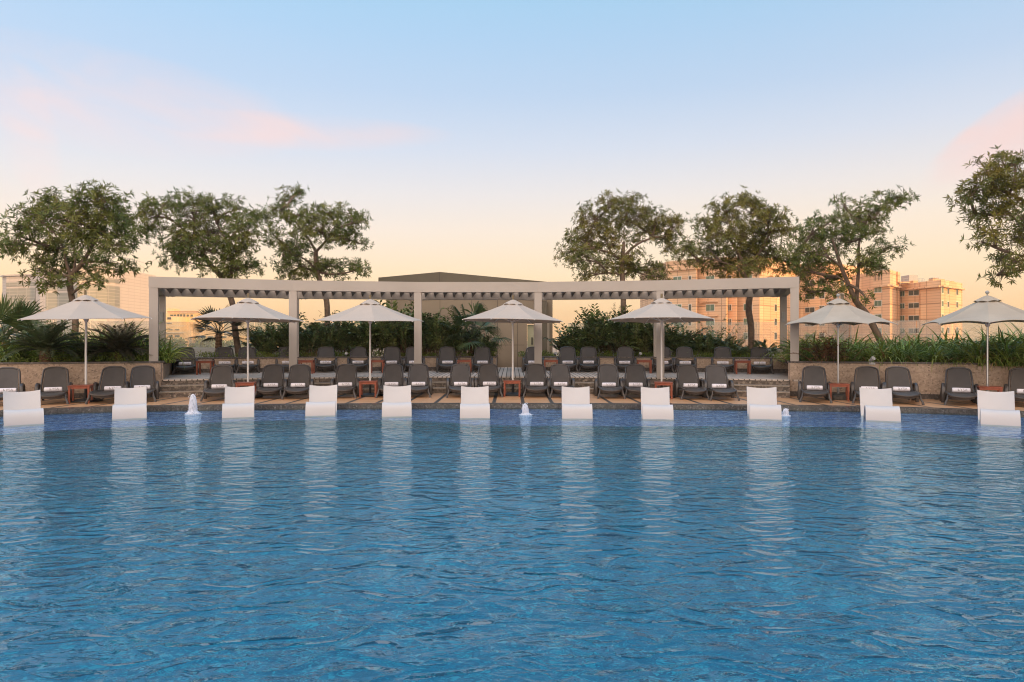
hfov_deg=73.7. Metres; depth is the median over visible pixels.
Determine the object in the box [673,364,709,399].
sun lounger
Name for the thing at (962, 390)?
rolled towel
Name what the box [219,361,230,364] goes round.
rolled towel
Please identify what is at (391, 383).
rolled towel
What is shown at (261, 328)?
leafy shrub
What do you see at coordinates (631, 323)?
glossy shrub
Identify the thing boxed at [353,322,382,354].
glossy shrub
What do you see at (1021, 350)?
strap leaved plant
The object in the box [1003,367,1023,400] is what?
sun lounger
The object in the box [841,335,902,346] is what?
strap leaved plant
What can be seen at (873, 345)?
strap leaved plant
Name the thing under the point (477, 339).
glossy shrub
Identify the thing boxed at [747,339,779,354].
shrub
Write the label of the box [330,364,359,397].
sun lounger
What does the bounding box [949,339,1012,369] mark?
strap leaved plant
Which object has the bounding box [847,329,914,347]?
strap leaved plant
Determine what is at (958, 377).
sun lounger
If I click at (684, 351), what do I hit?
sun lounger
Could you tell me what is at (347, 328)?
glossy shrub
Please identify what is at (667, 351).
sun lounger
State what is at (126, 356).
strap leaved plant
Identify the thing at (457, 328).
glossy shrub
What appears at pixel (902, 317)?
window
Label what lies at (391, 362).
rolled towel
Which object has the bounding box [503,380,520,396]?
side table
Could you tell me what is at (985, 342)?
strap leaved plant
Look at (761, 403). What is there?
in pool chaise
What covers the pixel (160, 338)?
strap leaved plant
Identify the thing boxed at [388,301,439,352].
glossy shrub
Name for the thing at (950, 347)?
strap leaved plant
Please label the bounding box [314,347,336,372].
sun lounger
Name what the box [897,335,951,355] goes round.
strap leaved plant
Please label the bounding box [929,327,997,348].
strap leaved plant
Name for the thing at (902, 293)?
window
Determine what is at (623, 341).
glossy shrub
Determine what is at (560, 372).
sun lounger
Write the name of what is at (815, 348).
plant
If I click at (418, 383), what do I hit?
rolled towel
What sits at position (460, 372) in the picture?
sun lounger
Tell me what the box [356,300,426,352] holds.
glossy shrub
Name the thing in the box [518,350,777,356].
ground cover
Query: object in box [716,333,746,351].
glossy shrub
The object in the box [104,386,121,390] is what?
rolled towel
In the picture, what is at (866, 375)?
sun lounger
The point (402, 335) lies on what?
glossy shrub
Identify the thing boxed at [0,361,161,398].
planter wall
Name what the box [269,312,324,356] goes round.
glossy shrub
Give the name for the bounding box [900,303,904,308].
window
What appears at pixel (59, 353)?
strap leaved plant
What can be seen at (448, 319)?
glossy shrub
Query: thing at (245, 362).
rolled towel
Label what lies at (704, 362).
planter wall
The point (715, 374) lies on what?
sun lounger
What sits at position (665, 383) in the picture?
side table
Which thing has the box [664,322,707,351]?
glossy shrub
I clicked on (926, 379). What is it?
planter wall
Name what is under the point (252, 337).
glossy shrub
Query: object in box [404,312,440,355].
glossy shrub
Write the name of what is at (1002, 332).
strap leaved plant
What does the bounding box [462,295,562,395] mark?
umbrella
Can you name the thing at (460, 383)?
rolled towel
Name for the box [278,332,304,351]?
glossy shrub
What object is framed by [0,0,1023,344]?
sky
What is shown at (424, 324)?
glossy shrub
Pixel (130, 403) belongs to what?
in pool chaise
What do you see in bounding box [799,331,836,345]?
strap leaved plant
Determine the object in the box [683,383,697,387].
rolled towel
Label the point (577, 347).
glossy shrub
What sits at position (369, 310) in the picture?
umbrella
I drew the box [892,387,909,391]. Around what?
rolled towel
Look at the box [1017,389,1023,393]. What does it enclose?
rolled towel
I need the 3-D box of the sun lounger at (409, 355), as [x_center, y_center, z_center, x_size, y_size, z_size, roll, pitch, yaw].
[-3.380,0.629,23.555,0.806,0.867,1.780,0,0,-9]
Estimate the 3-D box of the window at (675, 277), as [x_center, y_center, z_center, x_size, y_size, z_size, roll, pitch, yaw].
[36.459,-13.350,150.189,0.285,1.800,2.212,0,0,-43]
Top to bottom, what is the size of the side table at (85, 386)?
0.430 m
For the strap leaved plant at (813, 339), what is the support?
on the soil
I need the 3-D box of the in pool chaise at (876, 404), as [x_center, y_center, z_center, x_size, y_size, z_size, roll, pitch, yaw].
[7.577,1.430,14.095,0.619,0.861,1.280,0,0,22]
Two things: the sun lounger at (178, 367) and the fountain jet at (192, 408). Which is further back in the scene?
the sun lounger at (178, 367)
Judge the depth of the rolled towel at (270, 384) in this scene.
18.35 m
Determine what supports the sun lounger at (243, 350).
on the raised deck at (504, 371)
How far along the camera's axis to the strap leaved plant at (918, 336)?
19.53 m
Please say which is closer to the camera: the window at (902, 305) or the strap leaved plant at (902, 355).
the strap leaved plant at (902, 355)
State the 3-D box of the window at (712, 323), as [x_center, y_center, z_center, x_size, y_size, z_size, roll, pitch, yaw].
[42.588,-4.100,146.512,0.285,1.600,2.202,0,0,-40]
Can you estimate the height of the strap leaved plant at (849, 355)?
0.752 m
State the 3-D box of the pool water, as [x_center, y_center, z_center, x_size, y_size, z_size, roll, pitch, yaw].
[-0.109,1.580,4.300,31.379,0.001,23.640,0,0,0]
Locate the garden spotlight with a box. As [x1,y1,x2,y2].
[869,356,874,364]
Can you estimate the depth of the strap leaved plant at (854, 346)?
19.29 m
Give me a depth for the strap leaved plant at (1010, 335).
17.48 m
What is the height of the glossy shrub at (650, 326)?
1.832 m
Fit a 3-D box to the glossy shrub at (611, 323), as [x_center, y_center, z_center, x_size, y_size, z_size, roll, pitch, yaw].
[3.978,-0.357,25.476,2.803,1.970,2.974,0,0,43]
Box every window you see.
[673,276,681,279]
[706,304,714,311]
[706,318,714,325]
[743,318,747,324]
[743,332,747,339]
[805,307,814,312]
[874,287,881,292]
[874,300,881,306]
[900,291,904,296]
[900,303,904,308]
[900,315,904,321]
[908,290,918,295]
[908,302,918,308]
[908,315,918,320]
[908,328,918,333]
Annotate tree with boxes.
[0,178,150,340]
[129,185,280,356]
[261,181,373,327]
[552,188,693,326]
[669,185,806,350]
[775,185,920,343]
[942,145,1023,289]
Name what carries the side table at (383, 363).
on the raised deck at (504, 371)
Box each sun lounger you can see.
[0,367,25,400]
[34,366,72,403]
[85,366,129,403]
[127,365,159,401]
[171,347,198,374]
[200,365,236,401]
[212,347,235,373]
[235,347,259,372]
[254,364,288,399]
[275,347,297,368]
[281,364,313,399]
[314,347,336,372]
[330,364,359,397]
[347,347,368,371]
[375,364,405,397]
[381,347,402,372]
[403,347,424,372]
[405,364,432,397]
[436,347,457,372]
[446,364,473,397]
[471,347,492,371]
[474,363,502,396]
[522,347,544,371]
[522,364,549,397]
[546,364,574,397]
[556,347,578,371]
[578,347,599,371]
[593,364,625,398]
[614,347,636,368]
[622,364,650,396]
[651,347,673,372]
[673,347,696,372]
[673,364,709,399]
[701,365,739,400]
[711,347,735,373]
[748,347,773,373]
[797,366,832,402]
[850,366,884,403]
[884,366,924,404]
[940,367,978,404]
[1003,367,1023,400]
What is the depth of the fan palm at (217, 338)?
23.64 m
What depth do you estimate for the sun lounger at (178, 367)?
22.37 m
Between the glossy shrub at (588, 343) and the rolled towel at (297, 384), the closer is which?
the rolled towel at (297, 384)
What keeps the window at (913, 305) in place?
in the apartment block at (931, 299)
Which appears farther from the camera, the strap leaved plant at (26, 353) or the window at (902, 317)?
the window at (902, 317)
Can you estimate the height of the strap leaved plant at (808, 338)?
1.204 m
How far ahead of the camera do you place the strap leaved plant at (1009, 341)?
17.68 m
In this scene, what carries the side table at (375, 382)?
on the pool deck at (493, 398)
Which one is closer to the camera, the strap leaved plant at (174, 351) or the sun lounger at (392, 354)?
the strap leaved plant at (174, 351)
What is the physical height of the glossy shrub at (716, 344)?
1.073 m
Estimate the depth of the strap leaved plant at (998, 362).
16.96 m
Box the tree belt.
[166,336,251,347]
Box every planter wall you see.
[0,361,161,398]
[160,360,171,379]
[175,356,495,372]
[524,356,787,372]
[789,361,1023,401]
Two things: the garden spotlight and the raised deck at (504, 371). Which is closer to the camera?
the garden spotlight
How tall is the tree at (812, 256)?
5.067 m
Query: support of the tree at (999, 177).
on the soil
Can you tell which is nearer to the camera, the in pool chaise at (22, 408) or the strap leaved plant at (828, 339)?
the in pool chaise at (22, 408)
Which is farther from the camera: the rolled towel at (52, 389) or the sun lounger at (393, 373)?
the sun lounger at (393, 373)
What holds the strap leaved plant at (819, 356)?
on the soil
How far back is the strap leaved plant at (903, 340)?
19.69 m
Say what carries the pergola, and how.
on the raised deck at (504, 371)
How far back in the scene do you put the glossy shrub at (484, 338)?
25.76 m
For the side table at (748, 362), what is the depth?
21.62 m
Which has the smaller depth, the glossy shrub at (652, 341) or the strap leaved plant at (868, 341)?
the strap leaved plant at (868, 341)
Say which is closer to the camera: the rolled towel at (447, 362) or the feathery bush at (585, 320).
the rolled towel at (447, 362)
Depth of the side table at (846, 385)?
17.05 m
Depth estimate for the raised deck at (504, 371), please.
21.40 m
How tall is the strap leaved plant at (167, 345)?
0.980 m
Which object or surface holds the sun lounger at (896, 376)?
on the pool deck at (493, 398)
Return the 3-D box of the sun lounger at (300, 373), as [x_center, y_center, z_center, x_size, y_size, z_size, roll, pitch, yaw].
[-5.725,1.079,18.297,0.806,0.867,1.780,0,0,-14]
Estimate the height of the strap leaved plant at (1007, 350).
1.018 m
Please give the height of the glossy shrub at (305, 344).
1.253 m
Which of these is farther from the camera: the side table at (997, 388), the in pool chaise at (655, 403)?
the side table at (997, 388)
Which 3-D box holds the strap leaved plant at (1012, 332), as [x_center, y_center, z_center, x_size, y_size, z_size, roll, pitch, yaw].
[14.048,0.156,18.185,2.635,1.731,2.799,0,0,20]
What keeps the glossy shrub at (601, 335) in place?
on the soil
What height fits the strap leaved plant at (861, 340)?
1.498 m
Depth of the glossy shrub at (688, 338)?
24.63 m
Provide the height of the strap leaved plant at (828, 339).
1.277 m
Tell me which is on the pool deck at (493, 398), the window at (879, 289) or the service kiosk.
the service kiosk
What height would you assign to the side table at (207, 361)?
0.430 m
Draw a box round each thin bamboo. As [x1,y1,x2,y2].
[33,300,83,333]
[698,314,741,340]
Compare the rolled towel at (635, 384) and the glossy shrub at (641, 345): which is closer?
the rolled towel at (635, 384)
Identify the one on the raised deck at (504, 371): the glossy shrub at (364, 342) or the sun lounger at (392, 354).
the sun lounger at (392, 354)
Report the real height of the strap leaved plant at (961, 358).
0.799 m
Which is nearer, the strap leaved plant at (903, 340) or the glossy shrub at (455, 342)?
the strap leaved plant at (903, 340)
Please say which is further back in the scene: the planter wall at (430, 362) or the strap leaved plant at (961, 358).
the planter wall at (430, 362)
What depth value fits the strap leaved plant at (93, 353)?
18.87 m
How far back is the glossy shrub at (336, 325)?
24.53 m
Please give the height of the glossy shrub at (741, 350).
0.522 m
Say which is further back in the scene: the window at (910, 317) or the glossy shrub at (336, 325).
the window at (910, 317)
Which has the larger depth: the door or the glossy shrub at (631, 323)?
the door
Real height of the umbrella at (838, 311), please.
2.724 m
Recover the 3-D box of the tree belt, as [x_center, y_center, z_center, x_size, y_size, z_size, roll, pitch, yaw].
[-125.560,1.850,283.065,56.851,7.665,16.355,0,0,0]
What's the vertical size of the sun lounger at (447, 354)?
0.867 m
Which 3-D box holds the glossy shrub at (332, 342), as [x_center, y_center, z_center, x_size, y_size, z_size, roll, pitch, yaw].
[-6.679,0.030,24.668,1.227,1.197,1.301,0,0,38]
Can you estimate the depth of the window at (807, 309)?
155.04 m
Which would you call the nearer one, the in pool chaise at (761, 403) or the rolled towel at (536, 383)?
the in pool chaise at (761, 403)
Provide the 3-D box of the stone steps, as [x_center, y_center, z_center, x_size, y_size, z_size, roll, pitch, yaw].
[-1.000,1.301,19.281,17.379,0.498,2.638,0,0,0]
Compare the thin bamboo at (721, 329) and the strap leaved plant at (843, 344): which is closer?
the strap leaved plant at (843, 344)
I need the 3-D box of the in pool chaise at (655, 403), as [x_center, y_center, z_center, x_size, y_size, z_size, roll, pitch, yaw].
[3.042,1.430,14.382,0.619,0.861,1.280,0,0,9]
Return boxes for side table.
[67,384,93,403]
[196,360,214,374]
[235,382,256,390]
[298,360,314,373]
[359,380,377,397]
[371,360,384,372]
[457,360,471,369]
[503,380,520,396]
[544,360,557,368]
[637,360,651,373]
[654,381,672,398]
[734,360,750,373]
[829,383,849,400]
[977,386,1002,391]
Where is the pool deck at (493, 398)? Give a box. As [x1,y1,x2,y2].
[0,393,1023,410]
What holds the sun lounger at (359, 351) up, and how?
on the raised deck at (504, 371)
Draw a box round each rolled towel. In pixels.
[0,388,16,392]
[44,387,61,391]
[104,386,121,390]
[134,385,150,389]
[178,362,190,365]
[211,384,226,388]
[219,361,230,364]
[242,361,253,364]
[263,383,277,386]
[291,383,304,386]
[320,361,330,363]
[338,382,351,386]
[352,361,362,363]
[385,382,397,385]
[386,361,396,363]
[412,382,424,385]
[442,361,452,363]
[454,382,466,385]
[477,361,487,363]
[483,382,495,385]
[530,382,542,385]
[554,382,566,385]
[562,361,572,363]
[583,361,593,363]
[602,383,615,386]
[619,361,629,363]
[629,383,642,386]
[680,361,690,364]
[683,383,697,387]
[712,384,726,387]
[717,361,728,364]
[754,362,765,364]
[807,385,822,389]
[861,386,877,388]
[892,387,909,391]
[952,388,970,392]
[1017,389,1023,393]
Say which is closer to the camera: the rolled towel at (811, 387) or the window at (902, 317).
the rolled towel at (811, 387)
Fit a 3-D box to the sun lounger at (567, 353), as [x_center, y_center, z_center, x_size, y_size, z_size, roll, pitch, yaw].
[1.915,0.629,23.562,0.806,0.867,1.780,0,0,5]
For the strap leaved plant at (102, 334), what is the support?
on the soil
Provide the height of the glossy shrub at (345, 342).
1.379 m
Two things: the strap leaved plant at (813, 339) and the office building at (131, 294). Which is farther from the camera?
the office building at (131, 294)
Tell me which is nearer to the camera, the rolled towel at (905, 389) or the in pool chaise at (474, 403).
the in pool chaise at (474, 403)
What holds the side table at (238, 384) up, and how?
on the pool deck at (493, 398)
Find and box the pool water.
[0,408,1023,681]
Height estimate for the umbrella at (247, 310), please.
2.766 m
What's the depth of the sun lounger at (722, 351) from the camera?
23.30 m
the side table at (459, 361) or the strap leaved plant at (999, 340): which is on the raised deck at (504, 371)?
the side table at (459, 361)
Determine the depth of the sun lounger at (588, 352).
23.99 m
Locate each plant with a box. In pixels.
[0,332,27,348]
[0,343,28,361]
[1,334,64,361]
[2,337,38,361]
[28,339,87,361]
[59,330,105,361]
[62,322,147,357]
[62,336,111,361]
[75,320,145,345]
[77,334,114,360]
[94,328,147,360]
[98,318,169,360]
[128,332,177,360]
[131,335,192,366]
[134,328,184,360]
[143,336,194,357]
[759,329,835,363]
[771,332,833,359]
[771,343,817,363]
[774,330,848,360]
[787,332,870,363]
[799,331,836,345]
[807,348,835,360]
[808,329,860,347]
[812,341,856,360]
[819,326,877,348]
[819,335,860,354]
[831,346,867,361]
[834,338,880,356]
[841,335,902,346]
[846,337,891,353]
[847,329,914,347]
[851,342,887,361]
[854,335,902,353]
[859,339,912,369]
[870,325,965,349]
[870,335,931,360]
[874,340,925,370]
[881,332,926,345]
[895,342,936,361]
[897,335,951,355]
[903,324,979,351]
[905,332,963,353]
[913,339,970,369]
[927,347,966,366]
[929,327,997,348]
[931,338,970,352]
[936,335,984,354]
[937,342,994,367]
[944,325,1014,347]
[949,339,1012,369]
[953,327,1022,369]
[960,326,1023,345]
[961,330,1022,367]
[963,337,1022,369]
[969,326,1023,368]
[977,323,1023,367]
[984,337,1023,369]
[995,323,1022,344]
[998,341,1023,372]
[1009,336,1023,365]
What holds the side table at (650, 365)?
on the raised deck at (504, 371)
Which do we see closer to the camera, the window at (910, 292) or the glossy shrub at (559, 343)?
the glossy shrub at (559, 343)
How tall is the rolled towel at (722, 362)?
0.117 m
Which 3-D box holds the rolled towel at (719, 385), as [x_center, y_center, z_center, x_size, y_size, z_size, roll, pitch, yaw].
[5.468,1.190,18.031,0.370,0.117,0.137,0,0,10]
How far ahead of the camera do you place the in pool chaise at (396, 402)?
15.31 m
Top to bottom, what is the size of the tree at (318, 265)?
6.967 m
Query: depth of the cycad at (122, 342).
18.62 m
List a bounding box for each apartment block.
[640,257,869,347]
[852,269,902,345]
[898,275,964,344]
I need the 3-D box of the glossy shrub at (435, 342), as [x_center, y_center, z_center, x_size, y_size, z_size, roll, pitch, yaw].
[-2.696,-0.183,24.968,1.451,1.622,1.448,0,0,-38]
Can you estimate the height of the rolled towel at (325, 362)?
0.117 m
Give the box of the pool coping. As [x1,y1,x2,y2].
[0,403,1023,416]
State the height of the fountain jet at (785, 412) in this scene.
0.182 m
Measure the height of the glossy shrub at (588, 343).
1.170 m
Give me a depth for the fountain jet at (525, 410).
14.60 m
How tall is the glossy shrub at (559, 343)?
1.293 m
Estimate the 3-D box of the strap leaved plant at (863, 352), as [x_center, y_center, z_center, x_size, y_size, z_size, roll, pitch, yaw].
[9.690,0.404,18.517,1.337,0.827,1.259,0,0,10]
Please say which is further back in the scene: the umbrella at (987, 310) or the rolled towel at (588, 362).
the rolled towel at (588, 362)
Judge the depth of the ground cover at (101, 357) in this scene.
18.33 m
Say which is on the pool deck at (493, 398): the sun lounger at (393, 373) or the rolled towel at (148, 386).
the sun lounger at (393, 373)
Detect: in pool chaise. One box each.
[3,390,43,425]
[112,386,146,418]
[222,386,254,417]
[305,385,336,415]
[382,385,411,416]
[460,386,489,417]
[562,386,592,418]
[641,387,673,419]
[747,387,781,419]
[859,387,900,420]
[977,390,1020,425]
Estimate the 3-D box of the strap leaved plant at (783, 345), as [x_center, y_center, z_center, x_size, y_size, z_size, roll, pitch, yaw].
[8.975,0.205,21.045,2.566,1.388,2.387,0,0,-5]
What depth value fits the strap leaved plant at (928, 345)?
18.50 m
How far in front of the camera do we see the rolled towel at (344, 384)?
18.62 m
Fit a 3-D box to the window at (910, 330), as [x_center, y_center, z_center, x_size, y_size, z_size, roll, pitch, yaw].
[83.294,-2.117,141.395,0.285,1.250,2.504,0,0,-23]
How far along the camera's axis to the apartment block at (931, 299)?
139.00 m
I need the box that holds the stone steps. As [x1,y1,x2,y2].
[159,376,789,397]
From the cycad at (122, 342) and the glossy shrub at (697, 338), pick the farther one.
the glossy shrub at (697, 338)
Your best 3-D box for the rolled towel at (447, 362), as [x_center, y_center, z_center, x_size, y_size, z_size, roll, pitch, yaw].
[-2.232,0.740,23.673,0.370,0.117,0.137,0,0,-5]
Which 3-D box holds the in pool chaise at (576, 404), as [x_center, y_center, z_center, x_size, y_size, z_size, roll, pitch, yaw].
[1.369,1.430,14.507,0.619,0.861,1.280,0,0,4]
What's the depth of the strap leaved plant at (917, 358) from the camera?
17.93 m
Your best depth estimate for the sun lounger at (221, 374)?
18.16 m
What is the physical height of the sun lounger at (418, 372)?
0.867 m
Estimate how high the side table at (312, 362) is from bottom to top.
0.430 m
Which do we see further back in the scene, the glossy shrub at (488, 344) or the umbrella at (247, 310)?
the glossy shrub at (488, 344)
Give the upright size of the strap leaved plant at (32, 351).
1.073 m
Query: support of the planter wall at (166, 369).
on the pool deck at (493, 398)
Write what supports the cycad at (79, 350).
on the soil
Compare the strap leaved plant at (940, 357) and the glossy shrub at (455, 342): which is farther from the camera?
the glossy shrub at (455, 342)
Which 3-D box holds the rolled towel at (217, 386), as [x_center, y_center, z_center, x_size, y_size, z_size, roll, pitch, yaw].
[-7.648,1.190,17.842,0.370,0.117,0.137,0,0,-17]
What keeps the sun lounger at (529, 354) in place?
on the raised deck at (504, 371)
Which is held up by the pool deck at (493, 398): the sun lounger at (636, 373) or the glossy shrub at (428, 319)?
the sun lounger at (636, 373)
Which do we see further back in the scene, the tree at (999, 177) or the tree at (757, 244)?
the tree at (757, 244)
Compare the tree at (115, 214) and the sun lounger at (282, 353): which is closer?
the tree at (115, 214)
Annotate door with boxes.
[527,325,533,347]
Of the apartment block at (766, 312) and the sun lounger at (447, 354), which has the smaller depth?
the sun lounger at (447, 354)
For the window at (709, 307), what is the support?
in the apartment block at (766, 312)
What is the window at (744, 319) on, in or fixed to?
in the apartment block at (766, 312)
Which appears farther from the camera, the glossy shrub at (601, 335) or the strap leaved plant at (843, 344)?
the glossy shrub at (601, 335)
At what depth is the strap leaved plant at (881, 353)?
18.26 m
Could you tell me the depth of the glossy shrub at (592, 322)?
25.04 m
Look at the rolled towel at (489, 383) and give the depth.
18.96 m
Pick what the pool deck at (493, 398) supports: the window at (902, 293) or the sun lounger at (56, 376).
the sun lounger at (56, 376)
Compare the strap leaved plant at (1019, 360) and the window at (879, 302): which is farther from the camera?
the window at (879, 302)
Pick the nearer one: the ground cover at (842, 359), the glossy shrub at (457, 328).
the ground cover at (842, 359)
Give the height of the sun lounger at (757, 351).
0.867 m
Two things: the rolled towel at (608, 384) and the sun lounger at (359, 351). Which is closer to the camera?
the rolled towel at (608, 384)
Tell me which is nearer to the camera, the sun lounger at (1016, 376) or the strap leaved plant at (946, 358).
the sun lounger at (1016, 376)
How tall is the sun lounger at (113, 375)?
0.867 m
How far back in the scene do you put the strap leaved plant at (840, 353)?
18.69 m
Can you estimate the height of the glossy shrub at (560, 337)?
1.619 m
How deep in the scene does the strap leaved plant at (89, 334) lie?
19.76 m
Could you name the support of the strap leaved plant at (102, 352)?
on the soil
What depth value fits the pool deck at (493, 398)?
17.21 m
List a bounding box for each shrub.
[228,322,288,354]
[241,322,279,356]
[251,322,311,352]
[253,332,279,354]
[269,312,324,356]
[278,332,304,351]
[299,324,328,356]
[302,310,346,353]
[309,311,364,355]
[312,326,344,351]
[329,322,363,353]
[333,321,379,354]
[339,321,396,355]
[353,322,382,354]
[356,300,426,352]
[366,321,401,354]
[377,309,430,352]
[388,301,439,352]
[402,307,452,354]
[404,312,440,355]
[422,314,450,355]
[424,308,470,355]
[442,315,485,354]
[442,325,475,355]
[460,326,498,352]
[460,329,482,353]
[473,337,499,354]
[544,323,581,353]
[553,314,599,354]
[564,334,585,351]
[566,303,620,352]
[572,326,602,353]
[581,305,653,354]
[590,321,629,355]
[598,306,673,354]
[600,321,647,352]
[613,323,681,352]
[627,322,653,353]
[642,323,672,351]
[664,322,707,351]
[664,329,688,352]
[667,326,698,353]
[678,337,704,355]
[686,325,726,352]
[697,329,734,349]
[697,337,715,353]
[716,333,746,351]
[729,344,750,356]
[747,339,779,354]
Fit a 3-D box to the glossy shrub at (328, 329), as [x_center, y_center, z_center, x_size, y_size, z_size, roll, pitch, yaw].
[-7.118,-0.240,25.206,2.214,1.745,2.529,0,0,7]
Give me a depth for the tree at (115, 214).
19.61 m
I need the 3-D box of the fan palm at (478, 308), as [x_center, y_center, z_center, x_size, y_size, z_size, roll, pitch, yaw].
[-1.407,-0.423,25.255,3.078,2.107,2.927,0,0,-17]
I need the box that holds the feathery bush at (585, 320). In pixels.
[570,306,610,328]
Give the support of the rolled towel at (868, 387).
on the sun lounger at (866, 375)
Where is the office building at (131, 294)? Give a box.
[0,265,155,341]
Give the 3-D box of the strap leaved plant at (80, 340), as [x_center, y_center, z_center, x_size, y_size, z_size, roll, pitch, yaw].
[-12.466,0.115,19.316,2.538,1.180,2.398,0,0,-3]
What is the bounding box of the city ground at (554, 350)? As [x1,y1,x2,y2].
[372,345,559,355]
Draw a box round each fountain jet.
[185,394,201,414]
[520,402,531,414]
[782,408,790,415]
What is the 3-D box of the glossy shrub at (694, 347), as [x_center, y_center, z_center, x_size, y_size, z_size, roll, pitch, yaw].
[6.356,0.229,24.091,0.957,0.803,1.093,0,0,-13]
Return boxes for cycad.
[0,319,97,361]
[56,336,111,361]
[72,322,163,364]
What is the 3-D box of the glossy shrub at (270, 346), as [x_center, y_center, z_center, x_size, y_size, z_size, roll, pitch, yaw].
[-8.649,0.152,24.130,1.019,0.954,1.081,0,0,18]
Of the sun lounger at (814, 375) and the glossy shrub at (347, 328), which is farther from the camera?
the glossy shrub at (347, 328)
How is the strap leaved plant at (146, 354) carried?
on the soil
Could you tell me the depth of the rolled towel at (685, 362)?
23.04 m
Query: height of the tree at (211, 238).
6.580 m
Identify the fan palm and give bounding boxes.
[0,294,59,347]
[185,305,249,351]
[436,301,511,355]
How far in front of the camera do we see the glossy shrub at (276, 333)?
24.39 m
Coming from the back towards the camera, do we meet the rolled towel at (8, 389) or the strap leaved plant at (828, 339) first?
the strap leaved plant at (828, 339)
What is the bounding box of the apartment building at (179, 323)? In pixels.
[166,308,277,346]
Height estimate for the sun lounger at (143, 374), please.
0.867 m
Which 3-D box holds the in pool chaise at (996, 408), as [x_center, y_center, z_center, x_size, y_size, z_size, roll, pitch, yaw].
[9.479,1.430,13.320,0.619,0.861,1.280,0,0,32]
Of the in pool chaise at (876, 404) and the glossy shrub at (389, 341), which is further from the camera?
the glossy shrub at (389, 341)
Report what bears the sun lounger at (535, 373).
on the pool deck at (493, 398)
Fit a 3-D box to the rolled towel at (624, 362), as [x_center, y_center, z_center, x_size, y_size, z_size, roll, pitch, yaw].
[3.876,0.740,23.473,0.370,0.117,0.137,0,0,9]
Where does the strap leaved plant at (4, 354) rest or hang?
on the soil
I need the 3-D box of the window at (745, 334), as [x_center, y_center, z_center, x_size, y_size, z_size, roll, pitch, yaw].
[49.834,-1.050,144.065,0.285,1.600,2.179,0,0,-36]
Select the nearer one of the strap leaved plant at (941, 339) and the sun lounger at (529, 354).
the strap leaved plant at (941, 339)
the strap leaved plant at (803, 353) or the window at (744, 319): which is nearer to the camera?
the strap leaved plant at (803, 353)
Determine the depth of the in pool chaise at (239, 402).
15.02 m
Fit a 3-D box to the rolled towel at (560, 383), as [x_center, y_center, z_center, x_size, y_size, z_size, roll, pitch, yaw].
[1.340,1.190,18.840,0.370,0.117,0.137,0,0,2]
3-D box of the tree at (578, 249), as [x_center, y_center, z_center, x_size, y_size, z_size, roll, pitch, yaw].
[4.285,-2.457,25.751,5.557,6.810,2.755,0,0,-10]
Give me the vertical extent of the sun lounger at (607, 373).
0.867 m
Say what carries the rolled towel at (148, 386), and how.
on the sun lounger at (143, 374)
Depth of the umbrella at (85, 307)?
16.48 m
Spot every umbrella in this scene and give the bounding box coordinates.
[17,290,151,402]
[190,293,304,397]
[315,295,422,396]
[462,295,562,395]
[608,294,714,397]
[784,294,897,399]
[921,290,1023,402]
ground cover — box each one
[0,351,185,362]
[193,350,499,356]
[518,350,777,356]
[774,353,1021,362]
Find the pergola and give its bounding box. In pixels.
[149,276,798,376]
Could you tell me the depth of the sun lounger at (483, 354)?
24.04 m
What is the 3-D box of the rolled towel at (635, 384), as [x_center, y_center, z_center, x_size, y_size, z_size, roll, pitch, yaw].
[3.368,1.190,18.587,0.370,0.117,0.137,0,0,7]
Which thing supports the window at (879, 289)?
in the apartment block at (885, 287)
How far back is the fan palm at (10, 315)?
19.08 m
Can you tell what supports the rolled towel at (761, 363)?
on the sun lounger at (757, 351)
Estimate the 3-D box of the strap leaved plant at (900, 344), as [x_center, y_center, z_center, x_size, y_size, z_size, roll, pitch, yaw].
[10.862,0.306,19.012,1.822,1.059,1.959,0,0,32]
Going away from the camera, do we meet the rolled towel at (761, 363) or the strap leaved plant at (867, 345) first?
the strap leaved plant at (867, 345)
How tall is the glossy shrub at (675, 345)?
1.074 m
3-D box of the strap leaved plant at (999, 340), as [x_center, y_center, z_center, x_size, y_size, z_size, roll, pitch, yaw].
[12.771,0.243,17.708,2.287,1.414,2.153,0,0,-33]
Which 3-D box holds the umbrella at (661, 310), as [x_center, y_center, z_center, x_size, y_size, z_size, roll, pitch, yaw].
[3.991,0.117,18.215,2.708,2.766,2.708,0,0,17]
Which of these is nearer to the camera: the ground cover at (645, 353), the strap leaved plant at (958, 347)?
the strap leaved plant at (958, 347)
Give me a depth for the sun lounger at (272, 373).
18.72 m
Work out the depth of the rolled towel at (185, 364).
22.11 m
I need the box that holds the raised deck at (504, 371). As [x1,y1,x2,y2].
[163,367,803,381]
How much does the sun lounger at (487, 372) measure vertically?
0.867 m
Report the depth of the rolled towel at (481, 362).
23.62 m
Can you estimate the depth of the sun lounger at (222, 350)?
23.27 m
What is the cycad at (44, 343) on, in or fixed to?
on the soil
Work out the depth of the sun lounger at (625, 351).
23.83 m
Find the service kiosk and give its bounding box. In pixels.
[378,272,552,366]
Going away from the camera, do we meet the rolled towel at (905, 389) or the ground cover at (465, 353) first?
the rolled towel at (905, 389)
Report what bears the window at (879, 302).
in the apartment block at (885, 287)

